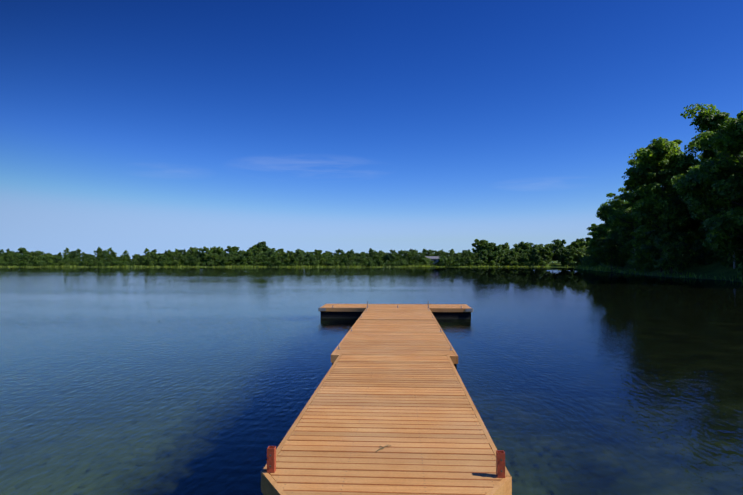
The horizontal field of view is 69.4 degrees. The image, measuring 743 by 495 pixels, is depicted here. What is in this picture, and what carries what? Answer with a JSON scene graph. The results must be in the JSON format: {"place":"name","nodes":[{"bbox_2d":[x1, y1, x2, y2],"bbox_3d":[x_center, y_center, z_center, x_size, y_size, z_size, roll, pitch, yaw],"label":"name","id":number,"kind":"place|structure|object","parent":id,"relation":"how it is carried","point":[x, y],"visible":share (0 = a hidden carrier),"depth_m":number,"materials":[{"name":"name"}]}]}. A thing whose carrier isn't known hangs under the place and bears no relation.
{"place":"outdoors","nodes":[
{"label":"outdoors","id":0,"kind":"place"},
{"bbox_2d":[0,267,742,494],"bbox_3d":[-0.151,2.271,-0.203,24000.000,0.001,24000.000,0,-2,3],"label":"water","id":1,"kind":"structure","parent":0,"point":[160,380],"depth_m":11.23,"materials":[{"name":"blue liquid"}]},
{"bbox_2d":[261,304,511,494],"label":"dock","id":2,"kind":"object","parent":1,"relation":"in","point":[392,378],"visible":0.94,"depth_m":5.93,"materials":[{"name":"brown wood"}]},
{"bbox_2d":[318,301,472,349],"bbox_3d":[0.713,2.214,17.178,6.096,0.415,12.090,0,-2,3],"label":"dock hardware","id":3,"kind":"object","parent":2,"relation":"on","point":[324,309],"visible":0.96,"depth_m":21.07,"materials":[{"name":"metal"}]},
{"bbox_2d":[0,0,742,260],"label":"sky","id":4,"kind":"structure","parent":0,"point":[133,126],"materials":[{"name":"blue"}]},
{"bbox_2d":[16,249,742,281],"bbox_3d":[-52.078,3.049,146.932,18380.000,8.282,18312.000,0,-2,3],"label":"ground","id":5,"kind":"structure","parent":0,"point":[711,271],"depth_m":81.56,"materials":[{"name":"green plant"}]},
{"bbox_2d":[15,247,28,253],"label":"tree","id":6,"kind":"object","parent":5,"relation":"on","point":[21,250],"visible":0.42,"depth_m":259.28,"materials":[{"name":"green plant"}]},
{"bbox_2d":[22,256,30,262],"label":"tree","id":7,"kind":"object","parent":5,"relation":"on","point":[27,259],"visible":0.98,"depth_m":229.09,"materials":[{"name":"green plant"}]},
{"bbox_2d":[29,251,35,261],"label":"tree","id":8,"kind":"object","parent":5,"relation":"on","point":[31,253],"visible":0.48,"depth_m":236.25,"materials":[{"name":"green plant"}]},
{"bbox_2d":[45,254,54,262],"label":"tree","id":9,"kind":"object","parent":5,"relation":"on","point":[51,256],"visible":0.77,"depth_m":231.52,"materials":[{"name":"green plant"}]},
{"bbox_2d":[62,248,69,255],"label":"birch tree","id":10,"kind":"object","parent":5,"relation":"on","point":[67,251],"visible":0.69,"depth_m":252.31,"materials":[{"name":"green plant"}]},
{"bbox_2d":[68,251,79,258],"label":"tree","id":11,"kind":"object","parent":5,"relation":"on","point":[72,254],"visible":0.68,"depth_m":243.98,"materials":[{"name":"green plant"}]},
{"bbox_2d":[96,248,102,257],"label":"birch tree","id":12,"kind":"object","parent":5,"relation":"on","point":[99,252],"visible":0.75,"depth_m":253.13,"materials":[{"name":"green plant"}]},
{"bbox_2d":[105,255,112,262],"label":"tree","id":13,"kind":"object","parent":5,"relation":"on","point":[108,259],"visible":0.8,"depth_m":230.67,"materials":[{"name":"green plant"}]},
{"bbox_2d":[110,251,116,259],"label":"tree","id":14,"kind":"object","parent":5,"relation":"on","point":[113,254],"visible":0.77,"depth_m":233.38,"materials":[{"name":"green plant"}]},
{"bbox_2d":[143,248,149,256],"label":"birch tree","id":15,"kind":"object","parent":5,"relation":"on","point":[147,253],"visible":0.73,"depth_m":243.92,"materials":[{"name":"green plant"}]},
{"bbox_2d":[150,254,158,260],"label":"tree","id":16,"kind":"object","parent":5,"relation":"on","point":[155,256],"visible":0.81,"depth_m":234.03,"materials":[{"name":"green plant"}]},
{"bbox_2d":[183,251,191,260],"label":"tree","id":17,"kind":"object","parent":5,"relation":"on","point":[185,254],"visible":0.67,"depth_m":237.18,"materials":[{"name":"green plant"}]},
{"bbox_2d":[187,247,199,259],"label":"tree","id":18,"kind":"object","parent":5,"relation":"on","point":[192,250],"visible":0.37,"depth_m":243.41,"materials":[{"name":"green plant"}]},
{"bbox_2d":[192,257,197,264],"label":"tree","id":19,"kind":"object","parent":5,"relation":"on","point":[194,260],"visible":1,"depth_m":228.48,"materials":[{"name":"green plant"}]},
{"bbox_2d":[194,251,201,261],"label":"tree","id":20,"kind":"object","parent":5,"relation":"on","point":[198,254],"visible":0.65,"depth_m":235.00,"materials":[{"name":"green plant"}]},
{"bbox_2d":[200,246,211,261],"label":"tree","id":21,"kind":"object","parent":5,"relation":"on","point":[207,252],"visible":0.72,"depth_m":233.91,"materials":[{"name":"green plant"}]},
{"bbox_2d":[212,246,224,255],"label":"tree","id":22,"kind":"object","parent":5,"relation":"on","point":[220,251],"visible":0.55,"depth_m":240.90,"materials":[{"name":"green plant"}]},
{"bbox_2d":[221,258,227,265],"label":"tree","id":23,"kind":"object","parent":5,"relation":"on","point":[223,261],"visible":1,"depth_m":226.29,"materials":[{"name":"green plant"}]},
{"bbox_2d":[225,246,239,251],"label":"tree","id":24,"kind":"object","parent":5,"relation":"on","point":[234,248],"visible":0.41,"depth_m":249.39,"materials":[{"name":"green plant"}]},
{"bbox_2d":[238,255,246,264],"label":"tree","id":25,"kind":"object","parent":5,"relation":"on","point":[241,257],"visible":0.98,"depth_m":227.13,"materials":[{"name":"green plant"}]},
{"bbox_2d":[245,249,252,261],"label":"tree","id":26,"kind":"object","parent":5,"relation":"on","point":[249,252],"visible":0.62,"depth_m":234.81,"materials":[{"name":"green plant"}]},
{"bbox_2d":[253,247,262,254],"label":"tree","id":27,"kind":"object","parent":5,"relation":"on","point":[256,250],"visible":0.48,"depth_m":244.49,"materials":[{"name":"green plant"}]},
{"bbox_2d":[256,241,270,252],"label":"tree","id":28,"kind":"object","parent":5,"relation":"on","point":[263,246],"visible":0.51,"depth_m":251.43,"materials":[{"name":"green plant"}]},
{"bbox_2d":[266,251,273,257],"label":"tree","id":29,"kind":"object","parent":5,"relation":"on","point":[270,253],"visible":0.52,"depth_m":235.38,"materials":[{"name":"green plant"}]},
{"bbox_2d":[277,248,284,255],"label":"tree","id":30,"kind":"object","parent":5,"relation":"on","point":[281,251],"visible":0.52,"depth_m":259.15,"materials":[{"name":"green plant"}]},
{"bbox_2d":[278,256,284,264],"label":"tree","id":31,"kind":"object","parent":5,"relation":"on","point":[281,258],"visible":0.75,"depth_m":231.28,"materials":[{"name":"green plant"}]},
{"bbox_2d":[294,250,300,257],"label":"tree","id":32,"kind":"object","parent":5,"relation":"on","point":[297,253],"visible":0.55,"depth_m":234.49,"materials":[{"name":"green plant"}]},
{"bbox_2d":[296,256,302,264],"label":"tree","id":33,"kind":"object","parent":5,"relation":"on","point":[299,258],"visible":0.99,"depth_m":229.26,"materials":[{"name":"green plant"}]},
{"bbox_2d":[314,249,322,255],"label":"tree","id":34,"kind":"object","parent":5,"relation":"on","point":[317,252],"visible":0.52,"depth_m":243.24,"materials":[{"name":"green plant"}]},
{"bbox_2d":[335,249,344,255],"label":"tree","id":35,"kind":"object","parent":5,"relation":"on","point":[340,251],"visible":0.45,"depth_m":251.05,"materials":[{"name":"green plant"}]},
{"bbox_2d":[346,253,352,262],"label":"tree","id":36,"kind":"object","parent":5,"relation":"on","point":[349,256],"visible":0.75,"depth_m":231.17,"materials":[{"name":"green plant"}]},
{"bbox_2d":[0,264,742,281],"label":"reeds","id":37,"kind":"object","parent":5,"relation":"on","point":[594,268],"visible":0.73,"depth_m":224.15,"materials":[{"name":"green plant"}]},
{"bbox_2d":[386,250,395,261],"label":"tree","id":38,"kind":"object","parent":5,"relation":"on","point":[391,256],"visible":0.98,"depth_m":231.27,"materials":[{"name":"green plant"}]},
{"bbox_2d":[398,251,403,260],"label":"tree","id":39,"kind":"object","parent":5,"relation":"on","point":[400,253],"visible":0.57,"depth_m":251.70,"materials":[{"name":"green plant"}]},
{"bbox_2d":[403,250,411,262],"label":"tree","id":40,"kind":"object","parent":5,"relation":"on","point":[406,254],"visible":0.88,"depth_m":233.38,"materials":[{"name":"green plant"}]},
{"bbox_2d":[421,256,430,264],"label":"bush","id":41,"kind":"object","parent":5,"relation":"on","point":[423,259],"visible":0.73,"depth_m":229.10,"materials":[{"name":"green plant"}]},
{"bbox_2d":[425,256,439,263],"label":"boat house","id":42,"kind":"structure","parent":5,"relation":"on","point":[434,258],"depth_m":231.40,"materials":[{"name":"grey glass"}]},
{"bbox_2d":[438,255,448,264],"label":"bush","id":43,"kind":"object","parent":5,"relation":"on","point":[443,258],"visible":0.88,"depth_m":228.77,"materials":[{"name":"green plant"}]},
{"bbox_2d":[449,260,456,266],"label":"bush","id":44,"kind":"object","parent":5,"relation":"on","point":[452,264],"visible":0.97,"depth_m":225.15,"materials":[{"name":"green plant"}]},
{"bbox_2d":[461,252,468,257],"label":"tree","id":45,"kind":"object","parent":5,"relation":"on","point":[465,254],"visible":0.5,"depth_m":232.69,"materials":[{"name":"green plant"}]},
{"bbox_2d":[472,239,485,252],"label":"tree","id":46,"kind":"object","parent":5,"relation":"on","point":[479,244],"visible":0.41,"depth_m":248.57,"materials":[{"name":"green plant"}]},
{"bbox_2d":[478,250,486,257],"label":"tree","id":47,"kind":"object","parent":5,"relation":"on","point":[481,252],"visible":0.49,"depth_m":231.96,"materials":[{"name":"green plant"}]},
{"bbox_2d":[484,252,491,262],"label":"tree","id":48,"kind":"object","parent":5,"relation":"on","point":[487,254],"visible":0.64,"depth_m":229.43,"materials":[{"name":"green plant"}]},
{"bbox_2d":[481,241,495,250],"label":"tree","id":49,"kind":"object","parent":5,"relation":"on","point":[488,246],"visible":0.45,"depth_m":242.40,"materials":[{"name":"green plant"}]},
{"bbox_2d":[491,253,497,262],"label":"tree","id":50,"kind":"object","parent":5,"relation":"on","point":[494,256],"visible":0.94,"depth_m":226.42,"materials":[{"name":"green plant"}]},
{"bbox_2d":[490,245,504,252],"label":"tree","id":51,"kind":"object","parent":5,"relation":"on","point":[496,248],"visible":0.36,"depth_m":234.37,"materials":[{"name":"green plant"}]},
{"bbox_2d":[495,249,503,265],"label":"tree","id":52,"kind":"object","parent":5,"relation":"on","point":[500,256],"visible":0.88,"depth_m":227.13,"materials":[{"name":"green plant"}]},
{"bbox_2d":[502,242,509,249],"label":"tree","id":53,"kind":"object","parent":5,"relation":"on","point":[505,246],"visible":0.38,"depth_m":249.62,"materials":[{"name":"green plant"}]},
{"bbox_2d":[504,255,514,264],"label":"tree","id":54,"kind":"object","parent":5,"relation":"on","point":[509,258],"visible":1,"depth_m":225.80,"materials":[{"name":"green plant"}]},
{"bbox_2d":[508,250,518,260],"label":"tree","id":55,"kind":"object","parent":5,"relation":"on","point":[512,251],"visible":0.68,"depth_m":227.69,"materials":[{"name":"green plant"}]},
{"bbox_2d":[513,247,523,253],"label":"tree","id":56,"kind":"object","parent":5,"relation":"on","point":[517,249],"visible":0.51,"depth_m":232.98,"materials":[{"name":"green plant"}]},
{"bbox_2d":[519,255,526,264],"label":"tree","id":57,"kind":"object","parent":5,"relation":"on","point":[522,257],"visible":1,"depth_m":225.50,"materials":[{"name":"green plant"}]},
{"bbox_2d":[518,241,528,249],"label":"tree","id":58,"kind":"object","parent":5,"relation":"on","point":[524,245],"visible":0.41,"depth_m":236.07,"materials":[{"name":"green plant"}]},
{"bbox_2d":[523,249,533,260],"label":"tree","id":59,"kind":"object","parent":5,"relation":"on","point":[527,251],"visible":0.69,"depth_m":227.79,"materials":[{"name":"green plant"}]},
{"bbox_2d":[529,247,540,262],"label":"tree","id":60,"kind":"object","parent":5,"relation":"on","point":[535,251],"visible":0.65,"depth_m":226.00,"materials":[{"name":"green plant"}]},
{"bbox_2d":[533,254,542,264],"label":"tree","id":61,"kind":"object","parent":5,"relation":"on","point":[537,256],"visible":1,"depth_m":223.48,"materials":[{"name":"green plant"}]},
{"bbox_2d":[538,246,549,262],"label":"tree","id":62,"kind":"object","parent":5,"relation":"on","point":[544,249],"visible":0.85,"depth_m":224.76,"materials":[{"name":"green plant"}]},
{"bbox_2d":[539,248,553,261],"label":"tree","id":63,"kind":"object","parent":5,"relation":"on","point":[549,254],"visible":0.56,"depth_m":225.03,"materials":[{"name":"green plant"}]},
{"bbox_2d":[544,243,558,262],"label":"tree","id":64,"kind":"object","parent":5,"relation":"on","point":[549,245],"visible":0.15,"depth_m":238.98,"materials":[{"name":"green plant"}]},
{"bbox_2d":[550,239,565,262],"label":"tree","id":65,"kind":"object","parent":5,"relation":"on","point":[557,243],"visible":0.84,"depth_m":229.33,"materials":[{"name":"green plant"}]},
{"bbox_2d":[558,256,567,265],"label":"tree","id":66,"kind":"object","parent":5,"relation":"on","point":[564,258],"visible":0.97,"depth_m":223.23,"materials":[{"name":"green plant"}]},
{"bbox_2d":[560,249,574,265],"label":"tree","id":67,"kind":"object","parent":5,"relation":"on","point":[569,253],"visible":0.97,"depth_m":222.84,"materials":[{"name":"green plant"}]},
{"bbox_2d":[564,245,575,261],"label":"tree","id":68,"kind":"object","parent":5,"relation":"on","point":[569,247],"visible":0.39,"depth_m":229.15,"materials":[{"name":"green plant"}]},
{"bbox_2d":[567,241,580,262],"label":"tree","id":69,"kind":"object","parent":5,"relation":"on","point":[574,244],"visible":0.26,"depth_m":236.30,"materials":[{"name":"green plant"}]},
{"bbox_2d":[571,249,585,261],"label":"tree","id":70,"kind":"object","parent":5,"relation":"on","point":[576,251],"visible":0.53,"depth_m":227.70,"materials":[{"name":"green plant"}]},
{"bbox_2d":[574,252,583,263],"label":"tree","id":71,"kind":"object","parent":5,"relation":"on","point":[577,258],"visible":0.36,"depth_m":226.25,"materials":[{"name":"green plant"}]},
{"bbox_2d":[574,238,584,242],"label":"tree","id":72,"kind":"object","parent":5,"relation":"on","point":[580,240],"visible":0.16,"depth_m":254.31,"materials":[{"name":"green plant"}]},
{"bbox_2d":[575,241,587,249],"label":"tree","id":73,"kind":"object","parent":5,"relation":"on","point":[582,245],"visible":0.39,"depth_m":235.15,"materials":[{"name":"green plant"}]},
{"bbox_2d":[577,253,585,264],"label":"tree","id":74,"kind":"object","parent":5,"relation":"on","point":[581,255],"visible":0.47,"depth_m":222.70,"materials":[{"name":"green plant"}]},
{"bbox_2d":[583,255,598,263],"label":"bush","id":75,"kind":"object","parent":5,"relation":"on","point":[588,257],"visible":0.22,"depth_m":167.16,"materials":[{"name":"green plant"}]},
{"bbox_2d":[585,232,599,256],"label":"tree","id":76,"kind":"object","parent":5,"relation":"on","point":[588,239],"visible":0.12,"depth_m":184.64,"materials":[{"name":"green plant"}]},
{"bbox_2d":[588,223,605,257],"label":"tree","id":77,"kind":"object","parent":5,"relation":"on","point":[593,241],"visible":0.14,"depth_m":163.92,"materials":[{"name":"green plant"}]},
{"bbox_2d":[587,213,609,254],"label":"tree","id":78,"kind":"object","parent":5,"relation":"on","point":[599,231],"visible":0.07,"depth_m":146.27,"materials":[{"name":"green plant"}]},
{"bbox_2d":[593,237,625,270],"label":"tree","id":79,"kind":"object","parent":5,"relation":"on","point":[609,246],"visible":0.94,"depth_m":120.68,"materials":[{"name":"green plant"}]},
{"bbox_2d":[596,200,629,261],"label":"tree","id":80,"kind":"object","parent":5,"relation":"on","point":[605,219],"visible":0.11,"depth_m":130.81,"materials":[{"name":"green plant"}]},
{"bbox_2d":[604,187,634,252],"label":"tree","id":81,"kind":"object","parent":5,"relation":"on","point":[619,206],"visible":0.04,"depth_m":116.92,"materials":[{"name":"green plant"}]},
{"bbox_2d":[618,207,645,254],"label":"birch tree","id":82,"kind":"object","parent":5,"relation":"on","point":[626,235],"visible":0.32,"depth_m":109.46,"materials":[{"name":"green plant"}]},
{"bbox_2d":[599,137,701,268],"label":"tree","id":83,"kind":"object","parent":5,"relation":"on","point":[648,179],"visible":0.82,"depth_m":92.70,"materials":[{"name":"green plant"}]},
{"bbox_2d":[640,228,685,271],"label":"tree","id":84,"kind":"object","parent":5,"relation":"on","point":[656,233],"visible":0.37,"depth_m":90.62,"materials":[{"name":"green plant"}]},
{"bbox_2d":[627,152,699,231],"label":"tree","id":85,"kind":"object","parent":5,"relation":"on","point":[631,162],"visible":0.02,"depth_m":97.62,"materials":[{"name":"green plant"}]},
{"bbox_2d":[653,232,687,272],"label":"tree","id":86,"kind":"object","parent":5,"relation":"on","point":[664,241],"visible":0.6,"depth_m":84.96,"materials":[{"name":"green plant"}]},
{"bbox_2d":[663,185,705,248],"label":"tree","id":87,"kind":"object","parent":5,"relation":"on","point":[690,228],"visible":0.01,"depth_m":97.75,"materials":[{"name":"green plant"}]},
{"bbox_2d":[681,203,708,235],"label":"tree","id":88,"kind":"object","parent":5,"relation":"on","point":[696,227],"visible":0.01,"depth_m":93.19,"materials":[{"name":"green plant"}]},
{"bbox_2d":[681,195,709,241],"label":"tree","id":89,"kind":"object","parent":5,"relation":"on","point":[702,231],"visible":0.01,"depth_m":86.77,"materials":[{"name":"green plant"}]},
{"bbox_2d":[674,141,720,225],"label":"tree","id":90,"kind":"object","parent":5,"relation":"on","point":[706,154],"visible":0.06,"depth_m":90.62,"materials":[{"name":"green plant"}]},
{"bbox_2d":[670,103,742,251],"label":"tree","id":91,"kind":"object","parent":5,"relation":"on","point":[717,185],"visible":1,"depth_m":69.07,"materials":[{"name":"green plant"}]},
{"bbox_2d":[687,150,742,175],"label":"tree","id":92,"kind":"object","parent":5,"relation":"on","point":[721,156],"visible":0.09,"depth_m":78.22,"materials":[{"name":"green plant"}]},
{"bbox_2d":[707,183,742,268],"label":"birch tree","id":93,"kind":"object","parent":5,"relation":"on","point":[738,201],"visible":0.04,"depth_m":73.17,"materials":[{"name":"green plant"}]},
{"bbox_2d":[710,238,742,267],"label":"bush","id":94,"kind":"object","parent":5,"relation":"on","point":[728,257],"visible":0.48,"depth_m":74.16,"materials":[{"name":"green plant"}]},
{"bbox_2d":[722,248,742,267],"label":"bush","id":95,"kind":"object","parent":5,"relation":"on","point":[730,262],"visible":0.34,"depth_m":73.15,"materials":[{"name":"green plant"}]}
]}

